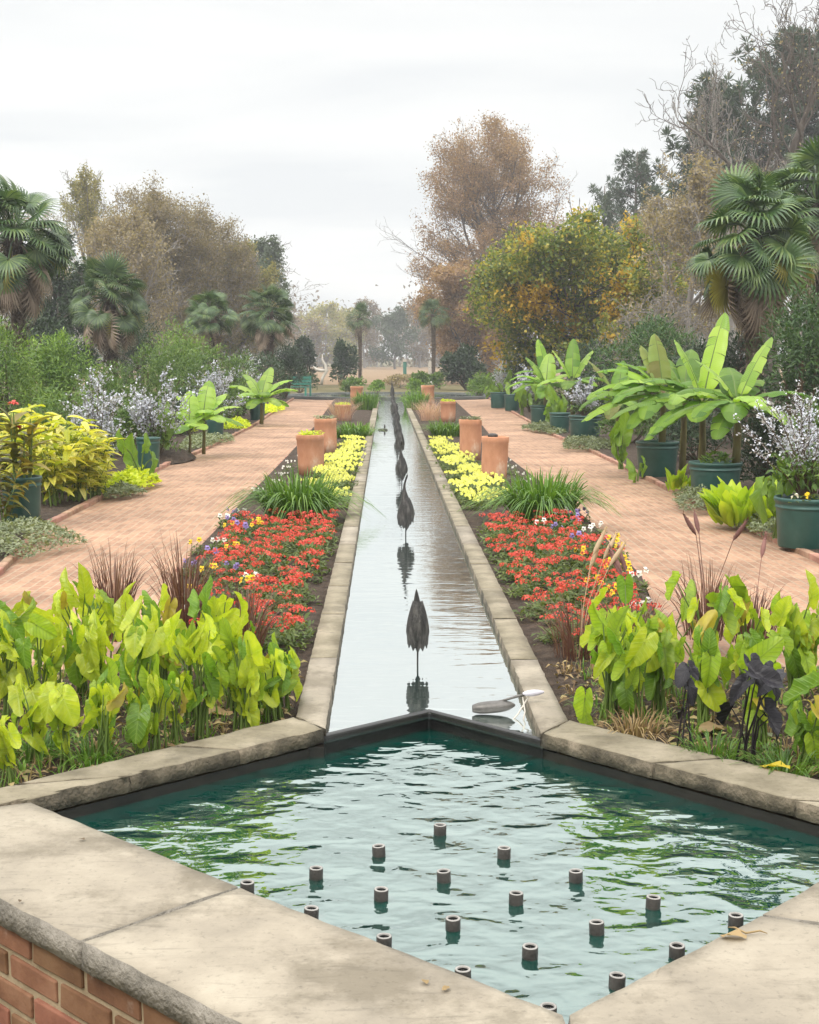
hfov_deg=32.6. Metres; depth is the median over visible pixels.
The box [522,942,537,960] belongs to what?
fountain nozzle
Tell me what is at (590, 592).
bedding plant
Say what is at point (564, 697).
leaf litter
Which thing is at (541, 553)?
bedding plant
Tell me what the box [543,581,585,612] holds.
bedding plant
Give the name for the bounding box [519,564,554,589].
bedding plant
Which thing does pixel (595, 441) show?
ground cover
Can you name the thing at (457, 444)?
bedding plant
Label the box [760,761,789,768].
fallen leaf
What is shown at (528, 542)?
bedding plant
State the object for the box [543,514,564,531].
bedding plant
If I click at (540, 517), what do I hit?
bedding plant
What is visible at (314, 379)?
shrub
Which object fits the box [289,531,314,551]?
bedding plant
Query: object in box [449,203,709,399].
tree
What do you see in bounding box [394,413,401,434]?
bird sculpture
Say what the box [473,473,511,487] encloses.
bedding plant
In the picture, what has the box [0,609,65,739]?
elephant ear
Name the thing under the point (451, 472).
bedding plant
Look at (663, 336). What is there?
shrub
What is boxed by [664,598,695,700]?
elephant ear
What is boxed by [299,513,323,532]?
bedding plant
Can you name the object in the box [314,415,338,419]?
potted plant
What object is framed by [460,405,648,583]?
brick kerb
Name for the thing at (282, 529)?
bedding plant
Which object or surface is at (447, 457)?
bedding plant
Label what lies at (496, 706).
bird sculpture
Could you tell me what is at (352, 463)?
bedding plant
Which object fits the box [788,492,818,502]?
potted plant
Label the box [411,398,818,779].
bed soil
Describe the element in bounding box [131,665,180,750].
elephant ear
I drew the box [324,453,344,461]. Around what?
bedding plant
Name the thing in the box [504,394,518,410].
planter pot
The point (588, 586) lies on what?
bedding plant
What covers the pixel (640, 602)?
bedding plant
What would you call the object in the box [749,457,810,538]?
taro plant
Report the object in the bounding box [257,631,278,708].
elephant ear
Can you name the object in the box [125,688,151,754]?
elephant ear
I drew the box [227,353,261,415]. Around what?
silver shrub
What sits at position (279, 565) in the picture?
bedding plant
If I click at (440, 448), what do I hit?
bedding plant
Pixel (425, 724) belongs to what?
weir sill
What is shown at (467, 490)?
bedding plant
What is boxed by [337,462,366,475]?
bedding plant
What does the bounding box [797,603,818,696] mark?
elephant ear
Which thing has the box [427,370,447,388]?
shrub
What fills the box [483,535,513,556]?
bedding plant
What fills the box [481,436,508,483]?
terracotta pot
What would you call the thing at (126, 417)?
shrub
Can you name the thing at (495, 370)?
shrub
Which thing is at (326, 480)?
bedding plant
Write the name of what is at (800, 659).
elephant ear
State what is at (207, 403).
banana plant
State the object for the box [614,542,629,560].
bedding plant
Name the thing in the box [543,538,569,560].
bedding plant
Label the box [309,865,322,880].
fountain nozzle
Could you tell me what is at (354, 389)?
terracotta pot
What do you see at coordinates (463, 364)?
bush
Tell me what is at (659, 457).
planter pot
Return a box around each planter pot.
[1,475,41,522]
[136,437,160,468]
[206,419,223,439]
[250,402,264,419]
[490,392,505,407]
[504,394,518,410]
[530,405,549,422]
[549,412,570,432]
[568,415,601,436]
[635,440,678,476]
[688,460,742,489]
[774,494,818,548]
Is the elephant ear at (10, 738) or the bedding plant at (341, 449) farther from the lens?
the bedding plant at (341, 449)
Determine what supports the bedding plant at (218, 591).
on the bed soil at (321, 588)
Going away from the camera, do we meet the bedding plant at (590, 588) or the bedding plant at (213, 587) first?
the bedding plant at (213, 587)
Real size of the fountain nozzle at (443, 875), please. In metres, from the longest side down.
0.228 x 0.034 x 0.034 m
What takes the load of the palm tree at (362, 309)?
on the dry field
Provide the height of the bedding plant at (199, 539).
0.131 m
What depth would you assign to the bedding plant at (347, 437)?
19.95 m
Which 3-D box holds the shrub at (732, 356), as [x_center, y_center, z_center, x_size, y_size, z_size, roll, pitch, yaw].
[5.067,-1.855,20.948,1.536,1.777,1.635,4,8,34]
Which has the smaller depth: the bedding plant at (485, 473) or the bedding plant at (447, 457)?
the bedding plant at (485, 473)
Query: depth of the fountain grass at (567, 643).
5.86 m
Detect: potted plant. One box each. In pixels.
[298,429,323,434]
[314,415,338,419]
[458,416,482,420]
[698,451,732,463]
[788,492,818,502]
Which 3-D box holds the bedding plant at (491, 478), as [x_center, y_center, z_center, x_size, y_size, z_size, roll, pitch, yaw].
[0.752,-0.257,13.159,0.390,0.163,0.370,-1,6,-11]
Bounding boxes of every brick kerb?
[0,398,293,575]
[175,400,333,574]
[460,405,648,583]
[489,398,818,563]
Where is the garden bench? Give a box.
[287,376,310,395]
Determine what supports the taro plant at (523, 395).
on the bed soil at (631, 449)
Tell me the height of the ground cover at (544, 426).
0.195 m
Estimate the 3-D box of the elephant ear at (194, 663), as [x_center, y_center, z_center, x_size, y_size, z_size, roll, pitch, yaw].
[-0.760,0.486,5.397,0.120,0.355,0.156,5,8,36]
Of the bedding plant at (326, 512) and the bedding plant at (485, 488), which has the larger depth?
the bedding plant at (485, 488)
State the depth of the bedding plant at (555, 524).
9.61 m
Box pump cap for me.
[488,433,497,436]
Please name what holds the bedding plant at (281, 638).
on the bed soil at (321, 588)
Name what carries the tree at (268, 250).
on the dry field
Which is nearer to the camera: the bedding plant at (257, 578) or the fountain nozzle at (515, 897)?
the fountain nozzle at (515, 897)
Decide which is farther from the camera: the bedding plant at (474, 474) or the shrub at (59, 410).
the shrub at (59, 410)
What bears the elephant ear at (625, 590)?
on the bed soil at (543, 654)
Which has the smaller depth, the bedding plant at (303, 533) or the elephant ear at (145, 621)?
the elephant ear at (145, 621)
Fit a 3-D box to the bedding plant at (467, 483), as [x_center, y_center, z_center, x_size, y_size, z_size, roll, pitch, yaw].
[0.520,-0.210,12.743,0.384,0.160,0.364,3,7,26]
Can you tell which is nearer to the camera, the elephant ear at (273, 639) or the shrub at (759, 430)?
the elephant ear at (273, 639)
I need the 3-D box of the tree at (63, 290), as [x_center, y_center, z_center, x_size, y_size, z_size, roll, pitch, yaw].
[-9.851,-5.489,39.396,2.327,4.965,2.604,-2,7,-16]
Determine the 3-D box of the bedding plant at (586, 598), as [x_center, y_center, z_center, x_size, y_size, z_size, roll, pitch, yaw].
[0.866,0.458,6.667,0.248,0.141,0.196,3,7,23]
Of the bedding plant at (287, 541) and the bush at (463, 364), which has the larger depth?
the bush at (463, 364)
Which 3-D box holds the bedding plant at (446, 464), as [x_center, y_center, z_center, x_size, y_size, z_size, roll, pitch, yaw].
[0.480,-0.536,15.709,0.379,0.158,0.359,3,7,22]
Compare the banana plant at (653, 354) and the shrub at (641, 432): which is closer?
the banana plant at (653, 354)
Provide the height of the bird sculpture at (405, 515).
0.604 m
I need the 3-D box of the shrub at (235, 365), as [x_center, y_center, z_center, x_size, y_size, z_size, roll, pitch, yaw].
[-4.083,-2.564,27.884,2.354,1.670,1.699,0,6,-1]
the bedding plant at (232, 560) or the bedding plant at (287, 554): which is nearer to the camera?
the bedding plant at (232, 560)
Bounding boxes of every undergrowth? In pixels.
[0,659,301,784]
[559,655,818,776]
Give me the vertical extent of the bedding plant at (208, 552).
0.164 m
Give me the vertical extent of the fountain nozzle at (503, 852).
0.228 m
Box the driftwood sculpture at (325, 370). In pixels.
[313,354,327,384]
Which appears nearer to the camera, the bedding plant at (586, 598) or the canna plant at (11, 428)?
the bedding plant at (586, 598)
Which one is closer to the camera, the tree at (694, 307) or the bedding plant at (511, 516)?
the bedding plant at (511, 516)
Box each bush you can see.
[289,334,317,374]
[328,336,360,382]
[407,370,432,386]
[438,342,491,389]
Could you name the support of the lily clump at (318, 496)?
on the bed soil at (321, 588)
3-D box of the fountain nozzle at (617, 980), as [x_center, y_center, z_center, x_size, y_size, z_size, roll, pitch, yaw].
[0.423,1.062,2.884,0.034,0.228,0.034,-1,7,-27]
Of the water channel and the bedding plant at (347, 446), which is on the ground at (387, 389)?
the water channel
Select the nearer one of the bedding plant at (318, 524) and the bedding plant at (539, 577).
the bedding plant at (539, 577)
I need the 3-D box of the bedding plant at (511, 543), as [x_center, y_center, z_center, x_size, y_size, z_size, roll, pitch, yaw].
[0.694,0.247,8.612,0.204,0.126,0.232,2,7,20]
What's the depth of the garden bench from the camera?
45.84 m
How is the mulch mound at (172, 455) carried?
on the bed soil at (48, 511)
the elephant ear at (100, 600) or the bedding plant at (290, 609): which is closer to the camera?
the elephant ear at (100, 600)
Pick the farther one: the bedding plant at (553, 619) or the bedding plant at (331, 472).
the bedding plant at (331, 472)
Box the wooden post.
[428,361,431,373]
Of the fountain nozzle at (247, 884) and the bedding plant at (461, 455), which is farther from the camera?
the bedding plant at (461, 455)
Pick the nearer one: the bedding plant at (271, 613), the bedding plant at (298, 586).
the bedding plant at (271, 613)
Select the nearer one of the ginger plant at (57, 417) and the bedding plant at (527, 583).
the bedding plant at (527, 583)
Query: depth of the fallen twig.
2.92 m
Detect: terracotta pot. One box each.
[296,434,323,475]
[314,418,336,453]
[334,404,350,420]
[350,386,362,403]
[421,385,434,405]
[440,401,455,421]
[459,419,481,460]
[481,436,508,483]
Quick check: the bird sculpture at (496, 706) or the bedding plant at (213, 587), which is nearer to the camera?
the bird sculpture at (496, 706)
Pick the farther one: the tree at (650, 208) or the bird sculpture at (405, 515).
the tree at (650, 208)
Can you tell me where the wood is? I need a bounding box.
[0,264,806,366]
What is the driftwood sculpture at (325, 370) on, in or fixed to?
on the ground at (387, 389)
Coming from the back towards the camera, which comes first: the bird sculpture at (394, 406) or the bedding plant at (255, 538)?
the bird sculpture at (394, 406)
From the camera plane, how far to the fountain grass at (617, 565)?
5.85 m
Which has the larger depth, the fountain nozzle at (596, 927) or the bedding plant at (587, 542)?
the bedding plant at (587, 542)
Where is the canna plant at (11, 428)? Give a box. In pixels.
[0,400,56,477]
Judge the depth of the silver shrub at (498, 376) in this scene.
39.73 m
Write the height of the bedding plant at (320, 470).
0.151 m
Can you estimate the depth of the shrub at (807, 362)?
16.85 m
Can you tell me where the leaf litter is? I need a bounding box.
[0,660,818,785]
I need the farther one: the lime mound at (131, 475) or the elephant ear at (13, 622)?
the lime mound at (131, 475)
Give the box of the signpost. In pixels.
[403,359,406,373]
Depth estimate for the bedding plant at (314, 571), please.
7.80 m
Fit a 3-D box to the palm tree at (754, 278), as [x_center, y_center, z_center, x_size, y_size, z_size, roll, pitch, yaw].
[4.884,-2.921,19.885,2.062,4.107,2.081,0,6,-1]
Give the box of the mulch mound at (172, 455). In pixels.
[159,448,195,464]
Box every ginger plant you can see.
[0,404,76,453]
[0,410,64,474]
[0,415,66,474]
[0,415,107,492]
[0,465,38,525]
[9,428,96,506]
[39,430,114,501]
[58,435,126,494]
[73,458,117,497]
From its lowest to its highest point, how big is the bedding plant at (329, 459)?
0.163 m
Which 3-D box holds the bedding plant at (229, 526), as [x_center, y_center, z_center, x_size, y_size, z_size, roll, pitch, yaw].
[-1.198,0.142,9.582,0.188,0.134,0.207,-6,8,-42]
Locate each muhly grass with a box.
[323,398,361,420]
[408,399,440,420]
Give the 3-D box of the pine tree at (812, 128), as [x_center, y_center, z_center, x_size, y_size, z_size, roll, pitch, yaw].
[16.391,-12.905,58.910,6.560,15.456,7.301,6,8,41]
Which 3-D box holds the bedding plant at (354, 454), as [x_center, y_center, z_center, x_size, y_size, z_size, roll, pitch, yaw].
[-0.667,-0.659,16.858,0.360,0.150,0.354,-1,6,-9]
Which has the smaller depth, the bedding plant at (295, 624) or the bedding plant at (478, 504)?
the bedding plant at (295, 624)
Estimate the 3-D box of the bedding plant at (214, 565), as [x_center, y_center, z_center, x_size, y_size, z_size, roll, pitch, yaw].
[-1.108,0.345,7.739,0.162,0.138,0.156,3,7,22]
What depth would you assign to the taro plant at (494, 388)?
37.76 m
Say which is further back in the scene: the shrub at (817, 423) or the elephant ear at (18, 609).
the shrub at (817, 423)
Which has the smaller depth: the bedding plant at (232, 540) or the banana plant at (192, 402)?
the bedding plant at (232, 540)
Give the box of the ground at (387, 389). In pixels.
[1,359,804,755]
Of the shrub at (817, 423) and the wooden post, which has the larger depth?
the wooden post
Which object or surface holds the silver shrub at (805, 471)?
on the planter pot at (797, 524)
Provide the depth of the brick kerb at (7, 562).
11.97 m
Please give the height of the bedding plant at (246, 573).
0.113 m
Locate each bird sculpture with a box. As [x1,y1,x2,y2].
[390,377,393,395]
[392,401,397,413]
[394,404,399,421]
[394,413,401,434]
[395,427,404,452]
[396,441,407,484]
[397,474,414,535]
[406,589,428,663]
[472,690,543,719]
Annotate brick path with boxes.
[0,399,332,669]
[456,399,818,666]
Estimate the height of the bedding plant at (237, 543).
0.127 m
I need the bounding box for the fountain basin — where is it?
[0,717,818,1023]
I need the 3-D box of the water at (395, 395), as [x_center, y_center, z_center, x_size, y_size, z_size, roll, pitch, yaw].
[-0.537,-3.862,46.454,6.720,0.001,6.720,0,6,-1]
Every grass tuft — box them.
[13,729,96,766]
[28,729,135,772]
[586,704,685,743]
[667,725,768,763]
[725,743,818,777]
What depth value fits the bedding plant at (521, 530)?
9.66 m
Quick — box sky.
[0,0,818,358]
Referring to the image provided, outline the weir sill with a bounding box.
[324,709,542,758]
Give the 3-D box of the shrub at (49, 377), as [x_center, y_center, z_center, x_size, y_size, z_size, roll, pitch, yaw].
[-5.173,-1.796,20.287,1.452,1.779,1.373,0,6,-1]
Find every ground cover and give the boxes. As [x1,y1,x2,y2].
[0,516,87,558]
[102,479,147,499]
[178,430,234,449]
[521,420,566,433]
[562,434,617,449]
[672,484,708,510]
[732,512,776,538]
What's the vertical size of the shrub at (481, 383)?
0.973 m
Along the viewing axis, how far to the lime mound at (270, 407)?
33.26 m
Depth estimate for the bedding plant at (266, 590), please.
6.91 m
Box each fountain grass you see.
[55,539,164,641]
[129,531,239,628]
[178,575,298,659]
[506,527,647,660]
[577,544,696,634]
[653,510,782,640]
[681,531,812,643]
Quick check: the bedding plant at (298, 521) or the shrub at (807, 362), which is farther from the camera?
the shrub at (807, 362)
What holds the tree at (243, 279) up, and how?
on the ground at (387, 389)
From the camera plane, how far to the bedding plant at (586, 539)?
8.64 m
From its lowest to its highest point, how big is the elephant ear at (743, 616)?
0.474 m
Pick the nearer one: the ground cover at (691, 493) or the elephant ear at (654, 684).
the elephant ear at (654, 684)
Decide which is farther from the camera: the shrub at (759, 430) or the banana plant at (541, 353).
the banana plant at (541, 353)
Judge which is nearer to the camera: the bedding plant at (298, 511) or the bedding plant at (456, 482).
the bedding plant at (298, 511)
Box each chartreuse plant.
[665,464,690,490]
[697,476,777,527]
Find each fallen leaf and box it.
[209,706,232,714]
[698,721,724,731]
[720,929,746,938]
[730,708,737,714]
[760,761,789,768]
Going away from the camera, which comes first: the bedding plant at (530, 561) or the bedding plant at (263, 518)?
the bedding plant at (530, 561)
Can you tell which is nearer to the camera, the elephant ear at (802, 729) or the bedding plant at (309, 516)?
the elephant ear at (802, 729)
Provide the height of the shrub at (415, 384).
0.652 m
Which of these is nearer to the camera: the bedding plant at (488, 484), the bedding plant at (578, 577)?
the bedding plant at (578, 577)
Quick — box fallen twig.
[728,927,766,933]
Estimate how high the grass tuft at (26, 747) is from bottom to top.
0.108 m
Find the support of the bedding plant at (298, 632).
on the bed soil at (321, 588)
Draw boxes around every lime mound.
[103,464,161,487]
[224,415,250,428]
[265,402,285,412]
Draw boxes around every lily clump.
[212,463,386,525]
[336,421,389,438]
[346,388,385,409]
[397,389,436,409]
[416,419,459,436]
[459,466,629,524]
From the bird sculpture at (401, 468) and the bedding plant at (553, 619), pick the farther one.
the bird sculpture at (401, 468)
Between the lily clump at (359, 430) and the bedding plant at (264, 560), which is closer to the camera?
the bedding plant at (264, 560)
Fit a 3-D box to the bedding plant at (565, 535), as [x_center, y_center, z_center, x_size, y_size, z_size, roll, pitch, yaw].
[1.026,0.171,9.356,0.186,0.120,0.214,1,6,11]
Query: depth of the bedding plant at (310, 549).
8.40 m
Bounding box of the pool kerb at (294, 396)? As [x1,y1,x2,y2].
[287,392,490,399]
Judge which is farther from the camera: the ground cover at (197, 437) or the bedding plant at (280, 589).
the ground cover at (197, 437)
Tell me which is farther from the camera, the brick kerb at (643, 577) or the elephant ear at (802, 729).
the brick kerb at (643, 577)
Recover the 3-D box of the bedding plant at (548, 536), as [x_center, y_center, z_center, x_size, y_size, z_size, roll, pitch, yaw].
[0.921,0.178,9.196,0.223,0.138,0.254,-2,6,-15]
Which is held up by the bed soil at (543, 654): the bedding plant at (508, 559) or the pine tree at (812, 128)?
the bedding plant at (508, 559)
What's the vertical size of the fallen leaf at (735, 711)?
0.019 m
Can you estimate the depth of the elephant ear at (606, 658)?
4.80 m
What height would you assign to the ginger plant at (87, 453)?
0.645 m
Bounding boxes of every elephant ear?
[0,590,37,699]
[0,597,36,723]
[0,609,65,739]
[0,715,21,786]
[7,673,55,763]
[23,602,75,682]
[38,681,83,770]
[51,562,114,697]
[69,610,132,688]
[77,588,115,662]
[79,681,128,764]
[80,609,124,683]
[84,654,119,755]
[114,591,170,697]
[118,599,170,738]
[122,581,169,678]
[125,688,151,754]
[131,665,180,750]
[138,590,187,688]
[152,652,192,744]
[166,612,229,739]
[167,609,217,720]
[187,575,248,700]
[192,598,218,683]
[208,615,263,731]
[209,619,254,710]
[222,654,267,728]
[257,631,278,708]
[257,648,286,722]
[263,642,297,719]
[280,645,302,711]
[573,686,594,725]
[580,606,640,712]
[588,602,633,722]
[591,574,647,667]
[605,604,663,726]
[642,609,684,714]
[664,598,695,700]
[665,571,746,706]
[668,609,735,726]
[674,660,698,748]
[717,653,786,764]
[721,574,770,696]
[734,626,793,683]
[736,636,783,743]
[770,569,818,707]
[783,666,818,759]
[784,695,818,771]
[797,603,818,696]
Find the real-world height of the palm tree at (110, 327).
3.531 m
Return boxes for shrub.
[0,299,103,413]
[0,316,62,434]
[2,327,103,430]
[21,384,110,445]
[50,365,136,469]
[73,372,140,450]
[80,341,211,414]
[89,304,161,400]
[106,398,171,455]
[122,360,194,455]
[134,398,174,443]
[138,314,231,398]
[150,342,264,415]
[151,386,206,435]
[185,359,248,424]
[208,348,293,403]
[217,378,253,417]
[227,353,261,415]
[253,341,307,398]
[286,364,320,392]
[339,375,366,391]
[367,379,385,393]
[382,373,410,387]
[405,378,424,393]
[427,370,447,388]
[465,370,494,395]
[489,364,517,391]
[492,363,519,393]
[502,358,557,401]
[511,364,541,411]
[533,379,579,410]
[555,333,638,405]
[563,376,600,415]
[569,384,612,423]
[581,308,703,423]
[591,283,730,401]
[594,394,659,442]
[644,399,752,459]
[657,333,720,428]
[690,328,793,442]
[733,380,818,499]
[740,399,793,482]
[744,281,818,454]
[781,394,818,493]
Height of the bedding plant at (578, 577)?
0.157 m
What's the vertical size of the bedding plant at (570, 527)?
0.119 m
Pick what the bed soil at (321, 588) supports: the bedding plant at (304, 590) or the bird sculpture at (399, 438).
the bedding plant at (304, 590)
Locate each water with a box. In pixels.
[72,729,818,1023]
[297,393,485,396]
[324,400,542,747]
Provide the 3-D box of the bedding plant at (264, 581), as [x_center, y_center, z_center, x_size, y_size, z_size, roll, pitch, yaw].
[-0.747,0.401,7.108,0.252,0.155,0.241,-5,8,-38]
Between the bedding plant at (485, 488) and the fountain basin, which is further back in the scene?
the bedding plant at (485, 488)
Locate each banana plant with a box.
[169,391,218,452]
[173,380,243,453]
[229,367,297,424]
[505,353,570,405]
[514,339,563,399]
[536,339,605,414]
[578,360,647,420]
[581,334,700,441]
[610,313,729,459]
[618,349,728,470]
[664,337,809,462]
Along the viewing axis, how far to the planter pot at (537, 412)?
27.13 m
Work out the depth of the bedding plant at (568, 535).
9.15 m
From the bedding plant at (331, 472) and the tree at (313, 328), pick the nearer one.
the bedding plant at (331, 472)
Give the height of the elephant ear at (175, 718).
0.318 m
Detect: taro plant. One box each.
[115,428,157,475]
[484,369,512,398]
[504,379,538,415]
[543,384,567,421]
[609,411,632,468]
[625,456,647,482]
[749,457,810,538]
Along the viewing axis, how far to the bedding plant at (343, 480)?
13.41 m
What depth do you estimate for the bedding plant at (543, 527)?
9.54 m
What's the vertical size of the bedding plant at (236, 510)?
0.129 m
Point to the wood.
(319, 363)
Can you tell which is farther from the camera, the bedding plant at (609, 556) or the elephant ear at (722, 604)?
the bedding plant at (609, 556)
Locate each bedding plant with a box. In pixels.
[180,558,196,577]
[188,537,207,555]
[194,550,231,576]
[195,563,221,580]
[198,582,222,605]
[201,545,220,564]
[201,588,230,597]
[204,555,238,584]
[206,533,239,555]
[207,547,244,575]
[208,537,226,552]
[209,576,245,599]
[213,568,239,589]
[215,513,230,527]
[217,527,249,548]
[220,550,243,568]
[221,507,239,521]
[221,515,237,531]
[221,521,234,536]
[221,539,246,556]
[221,544,249,564]
[223,524,247,539]
[223,561,240,579]
[224,526,244,544]
[224,541,239,555]
[227,519,251,536]
[230,520,254,538]
[231,511,255,530]
[231,546,255,566]
[234,569,264,593]
[234,599,273,622]
[236,508,246,520]
[238,560,269,583]
[238,593,270,616]
[239,547,265,568]
[239,571,261,590]
[239,574,260,599]
[241,557,265,578]
[242,536,262,554]
[243,582,284,608]
[244,513,264,527]
[244,540,269,559]
[244,576,282,604]
[246,550,277,573]
[249,521,264,536]
[249,573,281,598]
[250,527,274,545]
[250,529,277,547]
[250,599,283,633]
[251,520,270,535]
[256,544,287,566]
[259,517,288,537]
[260,514,281,530]
[260,535,283,556]
[262,614,308,653]
[264,536,304,559]
[264,577,306,611]
[265,553,303,579]
[267,507,287,525]
[267,533,289,550]
[269,613,314,647]
[271,526,286,539]
[272,519,286,532]
[272,530,302,556]
[273,590,306,614]
[273,604,317,637]
[274,603,308,624]
[276,565,304,587]
[278,572,321,604]
[280,516,306,534]
[280,571,308,595]
[281,524,311,541]
[282,512,303,526]
[285,526,306,546]
[287,518,310,536]
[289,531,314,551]
[290,510,308,523]
[290,558,326,583]
[291,538,324,564]
[295,550,330,574]
[298,538,328,558]
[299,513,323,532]
[300,548,328,567]
[302,510,321,526]
[303,535,334,555]
[305,519,335,539]
[308,517,333,534]
[310,466,337,476]
[310,477,343,489]
[311,464,335,475]
[311,527,338,548]
[312,467,335,477]
[312,522,340,544]
[315,508,340,526]
[320,513,342,530]
[321,470,342,477]
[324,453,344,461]
[324,457,342,467]
[324,461,348,471]
[324,471,349,483]
[324,474,357,491]
[325,452,342,461]
[327,455,356,466]
[329,477,353,486]
[330,467,355,478]
[331,491,351,509]
[332,460,354,470]
[333,486,349,496]
[336,447,360,456]
[336,474,358,486]
[337,435,357,443]
[337,442,354,450]
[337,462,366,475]
[338,457,362,468]
[339,439,361,446]
[340,452,363,464]
[342,444,361,452]
[344,435,364,444]
[344,451,365,461]
[345,440,365,450]
[426,441,449,452]
[430,445,446,453]
[432,450,449,459]
[433,448,453,455]
[435,455,457,465]
[436,435,457,444]
[439,456,462,469]
[440,469,465,480]
[441,443,459,451]
[442,458,468,471]
[442,478,476,491]
[443,477,473,486]
[445,445,459,454]
[449,479,483,495]
[450,486,489,501]
[451,453,480,465]
[453,450,470,459]
[453,464,474,474]
[454,464,480,476]
[454,475,477,484]
[455,456,473,466]
[456,490,484,504]
[458,466,480,479]
[461,494,499,510]
[462,473,482,481]
[468,471,501,483]
[470,479,505,492]
[472,475,504,489]
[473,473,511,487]
[473,513,502,531]
[476,522,508,540]
[479,491,506,504]
[479,516,511,534]
[480,523,512,544]
[483,486,508,501]
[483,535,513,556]
[486,543,514,564]
[493,523,520,541]
[493,532,521,553]
[493,547,528,574]
[494,560,526,584]
[496,512,514,523]
[498,551,538,577]
[502,569,539,594]
[504,511,524,524]
[504,515,523,530]
[505,576,540,600]
[507,549,537,567]
[508,520,529,535]
[510,542,537,562]
[512,593,551,621]
[513,524,530,539]
[513,532,544,553]
[515,525,543,542]
[515,528,552,549]
[516,517,536,532]
[516,537,547,557]
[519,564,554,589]
[524,587,566,612]
[527,556,564,583]
[529,513,553,526]
[530,543,558,565]
[530,611,579,645]
[532,510,553,524]
[532,520,558,536]
[533,543,572,569]
[533,579,572,604]
[534,518,553,533]
[535,558,560,576]
[536,526,554,540]
[536,602,579,627]
[538,528,564,549]
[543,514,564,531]
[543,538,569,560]
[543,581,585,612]
[544,576,574,597]
[546,508,572,528]
[546,554,571,571]
[549,522,565,538]
[551,536,579,555]
[551,572,581,591]
[554,529,575,542]
[556,518,585,538]
[556,540,588,566]
[558,603,591,632]
[559,526,579,541]
[559,554,594,577]
[560,515,589,533]
[564,530,585,547]
[567,509,584,525]
[567,628,597,658]
[568,592,605,620]
[569,530,588,548]
[570,570,606,597]
[571,546,589,566]
[571,580,611,605]
[572,614,589,638]
[573,562,612,585]
[573,600,609,624]
[574,590,611,612]
[575,534,605,554]
[577,507,592,521]
[578,536,608,559]
[578,550,612,573]
[578,558,616,581]
[580,533,616,555]
[581,525,596,541]
[582,574,603,594]
[587,546,624,568]
[589,521,607,535]
[596,570,618,588]
[598,568,644,596]
[600,557,617,578]
[604,533,623,554]
[604,583,619,604]
[606,582,638,604]
[608,586,652,612]
[610,594,646,613]
[610,598,639,610]
[612,561,636,577]
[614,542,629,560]
[620,602,661,620]
[629,567,648,594]
[631,597,651,616]
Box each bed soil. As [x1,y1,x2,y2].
[0,394,290,561]
[0,398,371,787]
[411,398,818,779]
[515,395,818,552]
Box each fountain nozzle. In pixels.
[240,879,253,892]
[304,905,318,918]
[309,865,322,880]
[372,844,385,857]
[374,886,388,901]
[376,933,391,947]
[434,823,445,835]
[437,868,450,883]
[445,915,460,931]
[455,965,470,977]
[497,846,510,859]
[509,890,523,905]
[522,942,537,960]
[540,1002,556,1012]
[569,868,582,883]
[589,919,603,935]
[608,971,625,990]
[645,894,660,910]
[669,941,684,959]
[728,912,743,928]
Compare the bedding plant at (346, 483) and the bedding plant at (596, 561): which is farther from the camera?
the bedding plant at (346, 483)
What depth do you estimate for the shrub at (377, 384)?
48.67 m
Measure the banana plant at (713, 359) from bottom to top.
1.720 m
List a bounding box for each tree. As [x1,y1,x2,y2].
[0,174,78,419]
[0,202,86,348]
[26,228,100,393]
[53,159,113,386]
[68,249,148,416]
[74,200,192,391]
[95,170,228,385]
[126,262,328,383]
[150,198,266,368]
[183,290,240,373]
[185,238,298,363]
[237,232,295,373]
[237,282,300,397]
[275,315,341,358]
[293,298,357,368]
[323,306,367,360]
[345,300,372,377]
[348,296,384,367]
[367,305,422,368]
[377,109,631,378]
[399,298,430,367]
[408,258,509,381]
[418,298,451,384]
[419,325,460,360]
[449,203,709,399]
[563,195,586,383]
[585,176,627,378]
[591,147,669,379]
[597,192,716,374]
[607,149,789,361]
[609,164,796,368]
[635,0,818,398]
[661,68,777,336]
[665,43,794,383]
[683,159,818,447]
[715,24,818,388]
[753,135,818,411]
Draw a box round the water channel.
[296,395,567,757]
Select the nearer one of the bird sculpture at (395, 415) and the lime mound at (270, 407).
the bird sculpture at (395, 415)
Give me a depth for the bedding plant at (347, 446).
18.05 m
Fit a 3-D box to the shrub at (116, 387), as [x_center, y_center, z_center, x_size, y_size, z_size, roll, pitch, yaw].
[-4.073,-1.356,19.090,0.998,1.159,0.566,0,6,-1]
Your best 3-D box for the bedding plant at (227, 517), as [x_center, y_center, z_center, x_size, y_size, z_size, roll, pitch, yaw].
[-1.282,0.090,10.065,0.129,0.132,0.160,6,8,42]
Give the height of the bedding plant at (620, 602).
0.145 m
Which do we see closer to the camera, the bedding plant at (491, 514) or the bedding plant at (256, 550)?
the bedding plant at (256, 550)
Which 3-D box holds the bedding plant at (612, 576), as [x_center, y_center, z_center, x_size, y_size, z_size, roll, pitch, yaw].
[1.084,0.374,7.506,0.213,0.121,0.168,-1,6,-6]
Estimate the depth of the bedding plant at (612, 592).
6.99 m
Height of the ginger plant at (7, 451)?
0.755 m
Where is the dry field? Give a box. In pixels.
[1,367,805,384]
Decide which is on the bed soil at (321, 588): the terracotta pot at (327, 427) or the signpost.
the terracotta pot at (327, 427)
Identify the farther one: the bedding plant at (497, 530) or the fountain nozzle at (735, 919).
the bedding plant at (497, 530)
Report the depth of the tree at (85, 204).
62.83 m
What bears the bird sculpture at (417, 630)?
in the water at (460, 668)
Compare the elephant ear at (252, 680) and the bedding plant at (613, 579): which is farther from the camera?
the bedding plant at (613, 579)
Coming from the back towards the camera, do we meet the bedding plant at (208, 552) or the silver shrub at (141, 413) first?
the silver shrub at (141, 413)

